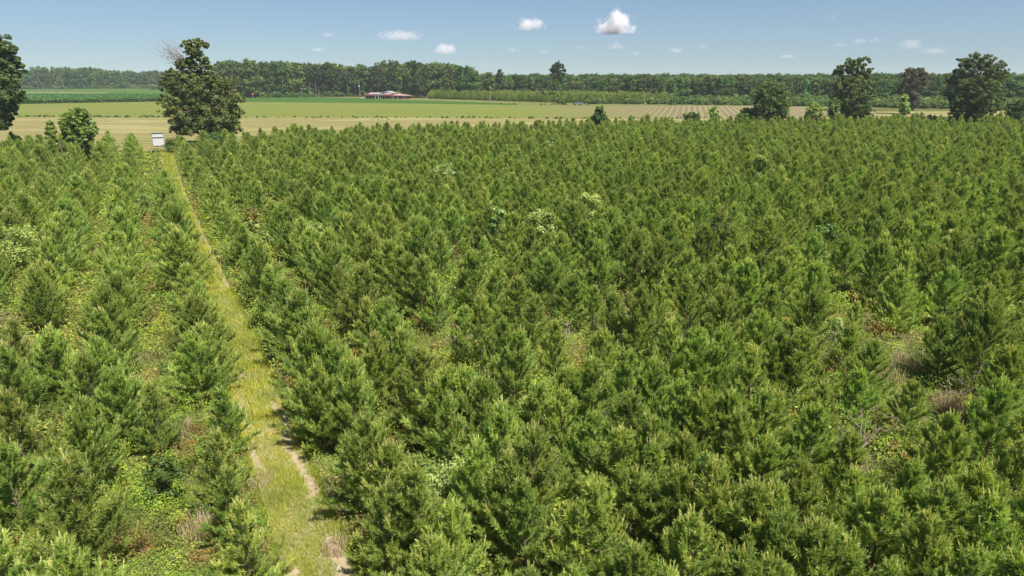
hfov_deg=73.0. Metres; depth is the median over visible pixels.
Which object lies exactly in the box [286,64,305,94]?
woodland tree
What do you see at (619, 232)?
young pine
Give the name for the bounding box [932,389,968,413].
dry grass clump
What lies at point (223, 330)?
young pine
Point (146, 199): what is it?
broadleaf sapling
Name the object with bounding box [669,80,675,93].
woodland tree
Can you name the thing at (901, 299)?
young pine
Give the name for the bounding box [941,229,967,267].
broadleaf sapling
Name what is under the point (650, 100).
scrub bush
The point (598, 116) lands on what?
broadleaf tree
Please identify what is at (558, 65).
tall pine
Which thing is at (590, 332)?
dry grass clump
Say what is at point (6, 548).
young pine
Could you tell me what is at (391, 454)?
young pine
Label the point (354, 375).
young pine
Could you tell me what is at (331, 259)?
young pine
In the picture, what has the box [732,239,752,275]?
young pine
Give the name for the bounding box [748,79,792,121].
broadleaf tree
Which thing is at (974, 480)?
young pine
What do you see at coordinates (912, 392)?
young pine
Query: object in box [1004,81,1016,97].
woodland tree
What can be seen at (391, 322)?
young pine
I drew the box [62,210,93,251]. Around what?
young pine
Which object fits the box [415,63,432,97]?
woodland tree
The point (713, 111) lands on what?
broadleaf tree
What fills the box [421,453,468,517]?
broadleaf sapling
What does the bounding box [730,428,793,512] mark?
young pine
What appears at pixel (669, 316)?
young pine
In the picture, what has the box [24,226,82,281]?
young pine
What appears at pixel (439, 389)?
young pine
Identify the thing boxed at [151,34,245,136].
oak tree
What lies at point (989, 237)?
young pine
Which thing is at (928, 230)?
young pine
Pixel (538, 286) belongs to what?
young pine
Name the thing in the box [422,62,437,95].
woodland tree
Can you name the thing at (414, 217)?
young pine
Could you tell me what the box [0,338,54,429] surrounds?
young pine
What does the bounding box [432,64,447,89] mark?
woodland tree
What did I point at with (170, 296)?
young pine
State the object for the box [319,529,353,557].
dry grass clump
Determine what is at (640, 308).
young pine
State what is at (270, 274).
young pine
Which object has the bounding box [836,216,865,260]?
young pine
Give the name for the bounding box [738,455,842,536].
young pine
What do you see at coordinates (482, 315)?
young pine
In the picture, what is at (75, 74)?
woodland tree
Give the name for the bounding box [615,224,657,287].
young pine
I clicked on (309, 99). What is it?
bean field
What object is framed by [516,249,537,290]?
young pine
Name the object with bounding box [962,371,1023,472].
young pine
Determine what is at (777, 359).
young pine
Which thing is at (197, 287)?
young pine
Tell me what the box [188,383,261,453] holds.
young pine
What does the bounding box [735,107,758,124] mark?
broadleaf tree
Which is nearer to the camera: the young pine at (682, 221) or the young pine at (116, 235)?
the young pine at (116, 235)
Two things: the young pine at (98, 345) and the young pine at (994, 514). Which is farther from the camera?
the young pine at (98, 345)
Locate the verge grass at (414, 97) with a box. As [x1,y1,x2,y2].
[292,94,826,106]
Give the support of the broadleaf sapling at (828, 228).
on the ground at (154, 359)
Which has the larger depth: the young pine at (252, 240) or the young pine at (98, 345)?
the young pine at (252, 240)
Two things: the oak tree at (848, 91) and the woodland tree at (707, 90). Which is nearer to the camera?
the oak tree at (848, 91)
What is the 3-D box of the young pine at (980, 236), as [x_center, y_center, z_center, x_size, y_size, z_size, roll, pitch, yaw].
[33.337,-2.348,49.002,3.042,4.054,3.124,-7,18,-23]
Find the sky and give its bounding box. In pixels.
[0,0,1023,75]
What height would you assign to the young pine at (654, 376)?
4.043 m
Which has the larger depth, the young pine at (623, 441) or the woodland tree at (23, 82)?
the woodland tree at (23, 82)
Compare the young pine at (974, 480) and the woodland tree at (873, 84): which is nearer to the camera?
the young pine at (974, 480)
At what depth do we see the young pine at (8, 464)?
20.90 m
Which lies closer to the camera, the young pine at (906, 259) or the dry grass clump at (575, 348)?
the dry grass clump at (575, 348)
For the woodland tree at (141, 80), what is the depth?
957.48 m
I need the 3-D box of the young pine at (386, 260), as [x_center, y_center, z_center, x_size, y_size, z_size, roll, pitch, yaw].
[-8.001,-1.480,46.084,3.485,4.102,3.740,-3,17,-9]
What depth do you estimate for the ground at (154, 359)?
31.18 m
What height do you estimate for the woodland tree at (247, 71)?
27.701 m
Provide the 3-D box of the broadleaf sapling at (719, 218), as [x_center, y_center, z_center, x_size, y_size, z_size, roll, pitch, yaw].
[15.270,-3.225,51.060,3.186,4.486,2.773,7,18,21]
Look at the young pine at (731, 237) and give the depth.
49.45 m
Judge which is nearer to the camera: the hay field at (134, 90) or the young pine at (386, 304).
the young pine at (386, 304)
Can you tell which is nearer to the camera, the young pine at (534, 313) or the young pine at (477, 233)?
the young pine at (534, 313)
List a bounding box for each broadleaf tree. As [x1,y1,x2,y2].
[44,119,62,152]
[58,107,99,160]
[590,105,608,126]
[682,112,700,121]
[707,106,721,120]
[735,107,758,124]
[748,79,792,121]
[804,101,825,119]
[826,97,840,119]
[897,94,910,115]
[1004,99,1023,120]
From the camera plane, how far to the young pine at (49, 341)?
29.99 m
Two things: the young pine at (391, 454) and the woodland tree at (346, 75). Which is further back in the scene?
the woodland tree at (346, 75)
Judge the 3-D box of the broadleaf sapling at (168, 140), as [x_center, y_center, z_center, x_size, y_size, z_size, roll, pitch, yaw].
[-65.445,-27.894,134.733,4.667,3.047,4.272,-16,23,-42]
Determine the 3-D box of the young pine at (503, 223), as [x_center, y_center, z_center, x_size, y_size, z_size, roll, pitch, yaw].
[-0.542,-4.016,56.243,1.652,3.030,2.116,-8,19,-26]
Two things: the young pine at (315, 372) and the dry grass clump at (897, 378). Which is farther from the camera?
the dry grass clump at (897, 378)
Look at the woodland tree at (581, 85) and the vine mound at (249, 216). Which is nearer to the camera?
the vine mound at (249, 216)
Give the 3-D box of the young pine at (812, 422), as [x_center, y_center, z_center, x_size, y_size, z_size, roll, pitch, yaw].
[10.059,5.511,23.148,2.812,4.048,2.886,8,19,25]
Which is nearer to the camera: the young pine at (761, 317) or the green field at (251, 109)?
the young pine at (761, 317)
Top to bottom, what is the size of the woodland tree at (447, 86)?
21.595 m
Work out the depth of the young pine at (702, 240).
46.40 m
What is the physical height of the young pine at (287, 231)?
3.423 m
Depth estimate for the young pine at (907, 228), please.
49.95 m
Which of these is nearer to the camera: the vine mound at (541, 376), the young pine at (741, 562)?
the young pine at (741, 562)
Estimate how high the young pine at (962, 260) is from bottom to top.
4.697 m
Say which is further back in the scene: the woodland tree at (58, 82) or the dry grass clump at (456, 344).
the woodland tree at (58, 82)
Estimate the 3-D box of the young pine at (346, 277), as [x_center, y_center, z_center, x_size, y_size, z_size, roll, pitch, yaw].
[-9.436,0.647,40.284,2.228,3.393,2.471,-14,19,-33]
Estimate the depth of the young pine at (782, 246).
50.45 m
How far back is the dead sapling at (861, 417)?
25.35 m
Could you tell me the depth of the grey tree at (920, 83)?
274.57 m
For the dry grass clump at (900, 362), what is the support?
on the ground at (154, 359)
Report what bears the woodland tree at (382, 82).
on the ground at (154, 359)
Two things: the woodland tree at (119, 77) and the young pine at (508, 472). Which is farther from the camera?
the woodland tree at (119, 77)
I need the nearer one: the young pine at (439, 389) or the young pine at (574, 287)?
the young pine at (439, 389)
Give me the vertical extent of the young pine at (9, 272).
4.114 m
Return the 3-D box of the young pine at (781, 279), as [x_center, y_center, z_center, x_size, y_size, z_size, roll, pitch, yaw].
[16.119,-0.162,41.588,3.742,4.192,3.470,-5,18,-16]
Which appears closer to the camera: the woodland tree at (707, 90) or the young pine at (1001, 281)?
the young pine at (1001, 281)
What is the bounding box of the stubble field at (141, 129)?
[0,111,1004,150]
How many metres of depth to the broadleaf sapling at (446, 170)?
80.03 m
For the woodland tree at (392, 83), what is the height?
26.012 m
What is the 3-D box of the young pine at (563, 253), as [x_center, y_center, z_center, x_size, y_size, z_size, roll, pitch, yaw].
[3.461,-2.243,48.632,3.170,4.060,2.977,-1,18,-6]
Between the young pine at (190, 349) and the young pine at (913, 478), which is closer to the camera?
the young pine at (913, 478)
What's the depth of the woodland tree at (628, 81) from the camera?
438.11 m
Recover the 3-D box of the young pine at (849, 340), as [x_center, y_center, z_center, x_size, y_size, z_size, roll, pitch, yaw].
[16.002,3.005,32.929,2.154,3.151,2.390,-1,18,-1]
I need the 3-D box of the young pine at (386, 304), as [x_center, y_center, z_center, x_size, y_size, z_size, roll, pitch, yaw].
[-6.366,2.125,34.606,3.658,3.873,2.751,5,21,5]
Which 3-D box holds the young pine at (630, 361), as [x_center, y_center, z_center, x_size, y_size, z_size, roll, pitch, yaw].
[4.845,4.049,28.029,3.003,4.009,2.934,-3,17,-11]
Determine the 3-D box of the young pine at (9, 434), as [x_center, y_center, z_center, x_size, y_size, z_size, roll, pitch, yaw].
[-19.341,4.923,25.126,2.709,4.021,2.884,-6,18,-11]
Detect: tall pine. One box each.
[494,69,504,91]
[549,60,565,91]
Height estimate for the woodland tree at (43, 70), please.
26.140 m
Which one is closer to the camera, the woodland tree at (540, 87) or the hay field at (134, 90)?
the woodland tree at (540, 87)
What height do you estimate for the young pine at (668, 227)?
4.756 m
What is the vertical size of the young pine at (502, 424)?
4.332 m
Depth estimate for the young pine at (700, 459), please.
20.44 m
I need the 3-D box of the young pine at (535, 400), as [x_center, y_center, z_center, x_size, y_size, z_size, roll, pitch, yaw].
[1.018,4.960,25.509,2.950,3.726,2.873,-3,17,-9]
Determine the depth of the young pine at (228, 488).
21.08 m
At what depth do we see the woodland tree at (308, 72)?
514.96 m
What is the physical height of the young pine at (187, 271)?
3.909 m
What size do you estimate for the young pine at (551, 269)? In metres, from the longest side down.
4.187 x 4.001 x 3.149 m
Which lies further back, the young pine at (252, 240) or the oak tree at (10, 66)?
the oak tree at (10, 66)
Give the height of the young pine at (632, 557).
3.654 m
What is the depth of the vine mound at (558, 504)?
22.86 m
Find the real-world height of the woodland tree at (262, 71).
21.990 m
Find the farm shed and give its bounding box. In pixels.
[365,91,410,98]
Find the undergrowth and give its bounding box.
[0,148,1023,575]
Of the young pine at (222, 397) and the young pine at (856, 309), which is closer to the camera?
the young pine at (222, 397)
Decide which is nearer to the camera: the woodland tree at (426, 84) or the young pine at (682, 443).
the young pine at (682, 443)
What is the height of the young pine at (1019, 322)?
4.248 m
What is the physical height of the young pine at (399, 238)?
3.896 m
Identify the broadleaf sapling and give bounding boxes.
[0,221,37,267]
[36,352,76,382]
[133,193,155,217]
[138,453,186,501]
[163,137,175,150]
[207,131,221,145]
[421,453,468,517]
[433,161,455,191]
[447,217,464,240]
[484,205,506,247]
[526,209,560,243]
[538,138,555,150]
[580,192,602,219]
[703,214,741,256]
[747,155,776,181]
[806,223,842,264]
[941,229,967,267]
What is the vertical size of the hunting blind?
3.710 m
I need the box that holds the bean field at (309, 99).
[240,97,516,104]
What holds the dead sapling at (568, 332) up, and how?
on the ground at (154, 359)
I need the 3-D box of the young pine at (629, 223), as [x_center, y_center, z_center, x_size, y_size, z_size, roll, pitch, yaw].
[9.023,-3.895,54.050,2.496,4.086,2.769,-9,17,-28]
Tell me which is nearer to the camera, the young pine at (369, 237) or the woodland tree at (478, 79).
the young pine at (369, 237)
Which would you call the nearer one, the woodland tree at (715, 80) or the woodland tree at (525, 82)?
the woodland tree at (715, 80)
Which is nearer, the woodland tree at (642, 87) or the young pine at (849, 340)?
the young pine at (849, 340)
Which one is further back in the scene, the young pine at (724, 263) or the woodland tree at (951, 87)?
the woodland tree at (951, 87)
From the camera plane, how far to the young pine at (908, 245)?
46.08 m
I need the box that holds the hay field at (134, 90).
[13,86,213,94]
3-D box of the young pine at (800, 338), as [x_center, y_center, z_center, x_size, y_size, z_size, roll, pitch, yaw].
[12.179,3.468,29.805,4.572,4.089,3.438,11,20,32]
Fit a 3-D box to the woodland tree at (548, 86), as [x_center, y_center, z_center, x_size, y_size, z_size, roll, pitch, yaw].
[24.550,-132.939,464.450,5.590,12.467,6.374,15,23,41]
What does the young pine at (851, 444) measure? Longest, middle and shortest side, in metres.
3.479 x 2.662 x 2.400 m
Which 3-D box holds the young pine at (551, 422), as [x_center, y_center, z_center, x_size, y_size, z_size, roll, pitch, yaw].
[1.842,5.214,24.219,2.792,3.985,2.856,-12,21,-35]
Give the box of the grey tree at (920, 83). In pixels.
[896,67,932,113]
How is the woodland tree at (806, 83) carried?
on the ground at (154, 359)
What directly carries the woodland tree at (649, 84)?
on the ground at (154, 359)
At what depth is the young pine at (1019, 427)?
23.52 m
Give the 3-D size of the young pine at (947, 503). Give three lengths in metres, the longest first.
4.660 x 4.094 x 3.504 m
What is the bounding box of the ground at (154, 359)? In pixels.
[0,95,1023,575]
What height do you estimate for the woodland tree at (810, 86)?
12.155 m
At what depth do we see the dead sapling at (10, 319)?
36.67 m
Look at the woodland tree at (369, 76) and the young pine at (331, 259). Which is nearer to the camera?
the young pine at (331, 259)
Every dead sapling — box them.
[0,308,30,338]
[561,318,583,354]
[818,326,840,367]
[837,407,904,456]
[942,376,971,410]
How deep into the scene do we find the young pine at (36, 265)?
41.28 m
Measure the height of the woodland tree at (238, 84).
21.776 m
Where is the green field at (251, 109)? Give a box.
[14,102,827,117]
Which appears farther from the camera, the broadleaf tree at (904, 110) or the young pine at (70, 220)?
the broadleaf tree at (904, 110)
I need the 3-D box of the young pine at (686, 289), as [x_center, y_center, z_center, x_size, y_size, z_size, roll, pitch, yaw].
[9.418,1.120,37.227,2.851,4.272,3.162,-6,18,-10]
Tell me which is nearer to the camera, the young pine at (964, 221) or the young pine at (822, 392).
the young pine at (822, 392)
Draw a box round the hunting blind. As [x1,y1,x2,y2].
[151,132,165,151]
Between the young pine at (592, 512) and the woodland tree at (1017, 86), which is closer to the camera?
the young pine at (592, 512)
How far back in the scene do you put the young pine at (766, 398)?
23.76 m
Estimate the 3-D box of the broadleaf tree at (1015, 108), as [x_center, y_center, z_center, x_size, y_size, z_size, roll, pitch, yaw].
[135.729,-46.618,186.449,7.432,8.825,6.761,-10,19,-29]
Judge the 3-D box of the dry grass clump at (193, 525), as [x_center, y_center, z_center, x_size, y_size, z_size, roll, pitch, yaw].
[-10.079,7.484,22.324,1.618,0.660,1.883,-14,22,-39]
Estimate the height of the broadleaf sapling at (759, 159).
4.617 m
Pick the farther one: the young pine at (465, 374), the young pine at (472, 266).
the young pine at (472, 266)
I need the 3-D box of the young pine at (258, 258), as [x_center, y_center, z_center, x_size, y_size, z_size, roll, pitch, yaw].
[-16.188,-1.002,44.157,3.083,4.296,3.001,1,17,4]
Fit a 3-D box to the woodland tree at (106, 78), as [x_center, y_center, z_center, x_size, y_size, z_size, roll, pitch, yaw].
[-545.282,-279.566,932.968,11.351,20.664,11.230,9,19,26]
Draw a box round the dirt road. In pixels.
[26,92,89,92]
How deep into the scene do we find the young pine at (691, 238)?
52.06 m
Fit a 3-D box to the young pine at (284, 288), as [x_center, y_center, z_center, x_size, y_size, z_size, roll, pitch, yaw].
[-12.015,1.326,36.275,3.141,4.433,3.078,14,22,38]
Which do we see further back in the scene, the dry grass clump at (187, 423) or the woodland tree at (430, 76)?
the woodland tree at (430, 76)
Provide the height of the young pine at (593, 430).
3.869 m
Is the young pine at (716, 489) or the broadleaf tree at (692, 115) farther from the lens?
the broadleaf tree at (692, 115)
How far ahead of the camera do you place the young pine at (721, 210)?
55.09 m
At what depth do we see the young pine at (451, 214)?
55.54 m
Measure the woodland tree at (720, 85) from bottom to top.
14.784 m
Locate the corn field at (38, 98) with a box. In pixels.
[17,93,162,103]
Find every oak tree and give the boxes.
[0,34,28,130]
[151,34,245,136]
[828,56,876,119]
[941,51,1010,122]
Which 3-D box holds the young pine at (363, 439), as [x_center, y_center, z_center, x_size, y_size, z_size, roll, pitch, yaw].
[-4.378,5.676,22.332,3.523,4.191,3.270,4,19,22]
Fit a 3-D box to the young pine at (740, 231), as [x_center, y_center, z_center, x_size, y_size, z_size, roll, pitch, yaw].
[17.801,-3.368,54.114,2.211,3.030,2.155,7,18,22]
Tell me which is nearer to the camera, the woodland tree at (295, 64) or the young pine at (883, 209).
the young pine at (883, 209)
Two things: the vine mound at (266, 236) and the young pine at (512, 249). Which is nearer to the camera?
the young pine at (512, 249)
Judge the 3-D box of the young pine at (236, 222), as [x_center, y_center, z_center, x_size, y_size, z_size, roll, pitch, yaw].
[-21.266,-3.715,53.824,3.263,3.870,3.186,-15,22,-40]
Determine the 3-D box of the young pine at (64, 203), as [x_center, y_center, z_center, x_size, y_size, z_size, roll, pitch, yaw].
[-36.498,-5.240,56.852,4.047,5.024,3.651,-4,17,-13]
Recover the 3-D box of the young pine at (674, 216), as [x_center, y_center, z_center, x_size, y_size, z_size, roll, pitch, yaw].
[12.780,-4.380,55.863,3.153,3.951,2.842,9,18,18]
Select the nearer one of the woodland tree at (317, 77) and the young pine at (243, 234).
the young pine at (243, 234)
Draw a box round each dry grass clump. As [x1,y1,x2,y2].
[163,410,200,440]
[174,504,225,543]
[246,467,274,489]
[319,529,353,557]
[325,476,350,498]
[444,335,477,354]
[547,336,588,361]
[583,321,611,338]
[831,446,878,471]
[872,358,909,383]
[891,343,935,374]
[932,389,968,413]
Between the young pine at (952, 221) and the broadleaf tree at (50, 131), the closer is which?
the young pine at (952, 221)
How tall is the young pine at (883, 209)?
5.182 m
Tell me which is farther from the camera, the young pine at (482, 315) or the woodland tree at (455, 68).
the woodland tree at (455, 68)
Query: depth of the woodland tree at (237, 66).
514.23 m
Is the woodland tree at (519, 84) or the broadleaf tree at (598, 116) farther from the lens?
the woodland tree at (519, 84)
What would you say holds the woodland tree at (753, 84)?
on the ground at (154, 359)
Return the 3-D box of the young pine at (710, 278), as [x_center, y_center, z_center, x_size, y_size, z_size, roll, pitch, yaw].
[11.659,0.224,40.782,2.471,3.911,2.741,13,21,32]
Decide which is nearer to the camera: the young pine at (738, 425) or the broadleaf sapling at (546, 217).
the young pine at (738, 425)
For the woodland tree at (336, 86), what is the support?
on the ground at (154, 359)
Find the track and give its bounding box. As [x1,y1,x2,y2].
[162,152,354,575]
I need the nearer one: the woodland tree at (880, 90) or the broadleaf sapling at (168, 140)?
the broadleaf sapling at (168, 140)
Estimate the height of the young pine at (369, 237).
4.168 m
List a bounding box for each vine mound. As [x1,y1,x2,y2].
[22,419,80,458]
[211,220,277,259]
[240,207,265,232]
[309,221,327,236]
[508,365,559,396]
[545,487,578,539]
[816,317,882,346]
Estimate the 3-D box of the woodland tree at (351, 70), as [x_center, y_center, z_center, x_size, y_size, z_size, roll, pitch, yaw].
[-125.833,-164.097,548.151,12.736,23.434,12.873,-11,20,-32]
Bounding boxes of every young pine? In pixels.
[0,210,35,248]
[0,221,26,262]
[0,243,15,281]
[0,252,18,287]
[0,273,12,293]
[0,313,41,383]
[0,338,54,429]
[0,384,68,475]
[0,408,23,443]
[0,434,63,542]
[0,519,55,575]
[1,204,33,245]
[12,260,65,314]
[13,264,69,327]
[19,321,79,401]
[23,234,76,291]
[24,218,89,271]
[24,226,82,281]
[34,209,93,257]
[39,220,79,264]
[41,261,73,305]
[49,196,97,245]
[57,333,139,416]
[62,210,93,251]
[69,216,87,245]
[70,278,142,364]
[84,256,145,319]
[86,228,148,279]
[87,301,140,349]
[94,220,139,266]
[98,254,146,296]
[99,206,151,254]
[100,241,149,285]
[106,245,145,293]
[145,200,196,245]
[147,225,213,288]
[148,220,206,266]
[149,226,201,274]
[156,327,232,405]
[159,201,200,247]
[159,232,217,280]
[160,290,239,362]
[164,261,209,307]
[166,276,216,322]
[166,281,228,332]
[167,302,230,350]
[167,318,246,389]
[169,260,216,317]
[180,425,252,503]
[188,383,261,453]
[197,462,267,543]
[210,495,295,575]
[218,215,255,258]
[228,223,250,263]
[231,233,283,287]
[238,239,281,300]
[248,263,277,322]
[250,271,300,352]
[257,284,344,361]
[262,276,292,329]
[267,317,357,418]
[271,206,297,250]
[275,219,298,258]
[275,304,343,372]
[275,361,358,451]
[281,216,313,261]
[281,333,378,437]
[292,224,326,272]
[293,229,339,284]
[298,223,358,294]
[310,238,357,302]
[313,409,417,523]
[318,264,351,311]
[324,352,395,457]
[327,259,395,332]
[330,211,350,246]
[332,272,358,322]
[337,210,352,255]
[339,211,368,259]
[340,475,426,575]
[343,222,382,264]
[345,294,379,350]
[346,227,388,282]
[353,296,418,350]
[353,436,432,530]
[357,457,473,575]
[358,329,406,410]
[359,309,427,376]
[368,237,398,291]
[371,325,423,405]
[376,341,446,436]
[377,246,416,297]
[379,528,477,575]
[385,248,422,306]
[391,252,457,322]
[391,361,484,453]
[395,217,416,253]
[397,491,514,575]
[400,213,449,270]
[402,214,433,257]
[413,389,487,477]
[415,269,457,331]
[422,362,492,455]
[427,227,463,280]
[431,204,472,256]
[441,302,480,356]
[444,433,506,543]
[447,369,522,458]
[448,245,494,307]
[450,268,477,301]
[454,394,542,503]
[455,291,506,374]
[458,226,498,263]
[468,443,538,551]
[472,314,534,400]
[474,235,498,274]
[475,474,567,575]
[478,262,514,320]
[481,417,585,544]
[483,325,547,416]
[488,212,537,257]
[493,272,544,329]
[494,222,507,250]
[497,240,524,287]
[510,378,573,458]
[512,292,553,348]
[513,224,544,266]
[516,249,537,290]
[521,469,653,575]
[524,230,562,267]
[524,246,564,303]
[525,253,570,313]
[527,384,600,483]
[534,317,576,383]
[539,229,579,279]
[543,362,592,432]
[547,197,593,258]
[548,219,565,250]
[548,271,587,325]
[550,353,646,442]
[551,405,616,497]
[568,255,593,286]
[569,219,607,266]
[571,284,604,328]
[572,324,638,402]
[572,421,665,525]
[573,236,624,299]
[577,218,623,271]
[587,289,627,344]
[587,462,667,572]
[588,385,667,477]
[591,206,629,251]
[597,218,641,281]
[598,534,659,575]
[600,345,667,427]
[608,282,683,358]
[610,434,670,541]
[614,459,726,575]
[615,213,634,259]
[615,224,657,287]
[615,409,673,518]
[625,352,681,441]
[634,226,657,259]
[634,232,680,293]
[638,312,691,396]
[640,307,690,369]
[643,503,728,575]
[646,214,681,266]
[649,284,676,324]
[650,211,678,242]
[651,244,707,304]
[652,373,711,462]
[659,323,739,406]
[660,425,701,512]
[661,270,710,338]
[663,446,741,555]
[664,215,696,252]
[666,238,687,276]
[667,382,730,457]
[674,451,752,574]
[676,219,721,280]
[685,221,715,265]
[689,321,762,399]
[691,283,751,350]
[693,260,733,319]
[694,383,756,466]
[696,538,769,575]
[698,402,776,499]
[703,243,744,293]
[705,224,754,267]
[705,474,810,573]
[706,504,808,575]
[708,204,734,249]
[708,255,784,329]
[720,340,786,417]
[723,383,801,473]
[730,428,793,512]
[731,306,797,367]
[731,473,801,571]
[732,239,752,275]
[733,226,749,257]
[736,250,772,307]
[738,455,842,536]
[742,283,793,341]
[744,214,784,265]
[746,385,801,469]
[752,327,815,397]
[756,253,809,315]
[756,325,847,409]
[757,214,797,252]
[760,512,866,575]
[769,243,809,297]
[772,241,789,267]
[775,396,847,494]
[776,218,804,254]
[780,257,840,327]
[781,284,841,361]
[793,379,851,444]
[795,230,836,281]
[799,527,880,575]
[801,229,829,264]
[807,202,848,251]
[807,429,880,513]
[814,460,869,550]
[820,270,838,306]
[821,234,869,291]
[823,323,864,379]
[827,242,860,273]
[827,365,890,430]
[833,337,897,402]
[833,479,936,575]
[835,297,873,343]
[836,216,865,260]
[846,235,912,304]
[853,453,931,569]
[857,215,895,263]
[858,229,895,276]
[859,194,901,246]
[867,476,1010,572]
[868,263,925,335]
[874,248,925,305]
[876,376,936,442]
[876,505,954,575]
[882,407,996,510]
[883,238,922,283]
[890,216,917,262]
[892,208,937,251]
[892,218,948,274]
[908,456,1022,565]
[911,241,946,298]
[911,313,968,379]
[916,200,947,243]
[919,263,976,319]
[931,225,983,284]
[932,484,1023,574]
[933,209,971,263]
[936,239,989,307]
[936,294,1023,393]
[938,215,975,253]
[951,281,1023,351]
[958,267,1023,328]
[962,340,1023,424]
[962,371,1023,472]
[966,433,1023,544]
[968,213,993,249]
[968,222,1023,287]
[970,227,992,277]
[973,487,1023,575]
[977,410,1023,495]
[984,225,1003,264]
[986,246,1023,302]
[1003,223,1023,260]
[1004,301,1023,341]
[1006,295,1023,318]
[1007,239,1023,281]
[1012,327,1023,366]
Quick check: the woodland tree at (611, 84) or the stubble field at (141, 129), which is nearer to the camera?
the stubble field at (141, 129)
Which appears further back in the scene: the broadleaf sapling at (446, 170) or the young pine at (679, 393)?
the broadleaf sapling at (446, 170)
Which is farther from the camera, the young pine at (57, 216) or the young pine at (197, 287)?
the young pine at (57, 216)
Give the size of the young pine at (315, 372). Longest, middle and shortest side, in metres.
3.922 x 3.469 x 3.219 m
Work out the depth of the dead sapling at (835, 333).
34.32 m
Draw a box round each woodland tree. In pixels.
[21,72,27,86]
[23,71,36,87]
[35,68,48,87]
[45,70,55,85]
[51,71,62,85]
[70,70,83,87]
[76,68,87,87]
[84,70,97,86]
[102,73,112,85]
[109,72,119,87]
[114,70,124,88]
[125,70,135,86]
[132,74,139,85]
[139,75,145,84]
[145,70,154,84]
[214,61,235,93]
[230,67,243,91]
[233,61,248,92]
[238,58,264,97]
[259,67,268,96]
[263,68,276,95]
[267,68,278,92]
[271,60,292,94]
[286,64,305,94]
[291,63,302,77]
[301,66,314,96]
[302,76,317,94]
[310,64,320,94]
[313,72,322,93]
[317,62,334,94]
[319,65,325,80]
[329,67,343,93]
[336,69,344,90]
[339,80,350,93]
[341,71,351,91]
[345,66,357,94]
[351,63,370,93]
[360,66,372,91]
[371,62,390,90]
[378,60,394,91]
[384,60,403,91]
[393,64,411,94]
[400,60,418,94]
[408,60,426,97]
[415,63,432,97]
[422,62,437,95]
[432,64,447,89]
[439,67,455,91]
[445,64,463,89]
[453,65,472,91]
[462,69,477,90]
[471,70,481,91]
[482,72,497,91]
[501,75,513,90]
[513,74,523,90]
[524,75,533,90]
[529,76,539,91]
[534,77,544,90]
[545,81,552,91]
[551,78,562,90]
[555,78,567,91]
[566,81,570,92]
[570,81,580,91]
[578,82,585,91]
[583,80,592,90]
[591,81,600,91]
[599,79,607,91]
[605,77,611,90]
[607,81,619,92]
[618,82,626,91]
[622,76,633,92]
[631,79,639,92]
[636,78,646,92]
[644,76,659,93]
[650,77,658,93]
[659,77,667,93]
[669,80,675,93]
[675,77,691,96]
[688,79,701,94]
[694,82,706,95]
[704,81,713,94]
[708,76,717,95]
[714,77,728,95]
[724,83,735,97]
[729,80,740,95]
[738,77,752,95]
[745,80,756,94]
[777,76,786,88]
[782,77,795,96]
[791,83,801,94]
[800,77,810,94]
[806,77,820,95]
[808,82,815,93]
[816,77,830,95]
[826,81,833,94]
[869,80,875,92]
[876,79,890,97]
[888,85,894,95]
[891,81,902,94]
[922,75,942,97]
[938,75,950,96]
[938,84,945,96]
[943,83,958,96]
[994,78,1014,97]
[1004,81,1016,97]
[1014,82,1023,96]
[1016,85,1023,97]
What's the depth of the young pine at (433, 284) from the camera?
38.99 m
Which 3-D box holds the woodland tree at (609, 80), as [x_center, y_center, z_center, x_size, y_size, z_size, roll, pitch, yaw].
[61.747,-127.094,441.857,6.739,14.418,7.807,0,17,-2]
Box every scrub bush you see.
[148,84,156,89]
[644,97,655,103]
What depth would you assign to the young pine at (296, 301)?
34.17 m
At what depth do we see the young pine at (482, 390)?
24.46 m
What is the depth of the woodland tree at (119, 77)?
924.88 m
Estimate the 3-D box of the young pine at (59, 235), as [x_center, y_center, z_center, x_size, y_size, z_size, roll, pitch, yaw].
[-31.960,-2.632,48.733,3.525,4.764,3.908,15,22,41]

